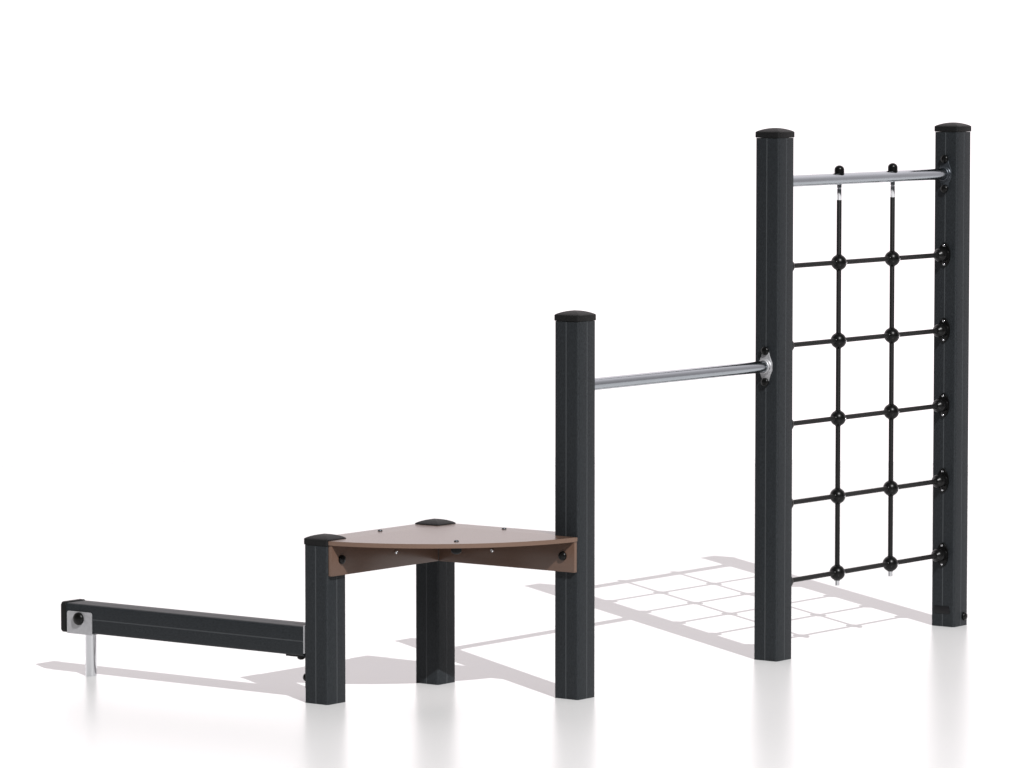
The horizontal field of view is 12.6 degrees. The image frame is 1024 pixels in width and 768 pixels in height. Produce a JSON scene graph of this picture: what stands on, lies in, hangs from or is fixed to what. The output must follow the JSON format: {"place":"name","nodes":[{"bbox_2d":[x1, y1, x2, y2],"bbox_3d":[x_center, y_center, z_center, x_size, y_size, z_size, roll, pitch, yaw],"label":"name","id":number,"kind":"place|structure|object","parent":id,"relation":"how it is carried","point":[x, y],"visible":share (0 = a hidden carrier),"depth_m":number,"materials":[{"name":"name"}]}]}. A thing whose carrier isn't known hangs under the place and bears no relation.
{"place":"outdoors","nodes":[
{"label":"outdoors","id":0,"kind":"place"},
{"bbox_2d":[0,457,1023,767],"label":"ground","id":1,"kind":"structure","parent":0,"point":[878,669],"depth_m":17.64,"materials":[{"name":"white"}]},
{"bbox_2d":[61,122,970,704],"bbox_3d":[0.320,0.061,16.367,3.590,1.909,1.374,-2,5,-23],"label":"playground set","id":2,"kind":"object","parent":1,"relation":"on","point":[433,550],"visible":1,"depth_m":16.12,"materials":[{"name":"black plastic"}]},
{"bbox_2d":[792,163,950,585],"bbox_3d":[1.301,-0.040,17.132,0.059,1.539,1.099,3,5,37],"label":"climbing net","id":3,"kind":"object","parent":2,"relation":"hanging from","point":[891,411],"visible":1,"depth_m":17.22,"materials":[{"name":"black fabric"}]},
{"bbox_2d":[0,0,1023,465],"label":"sky","id":4,"kind":"structure","parent":0,"point":[230,229],"materials":[{"name":"white"}]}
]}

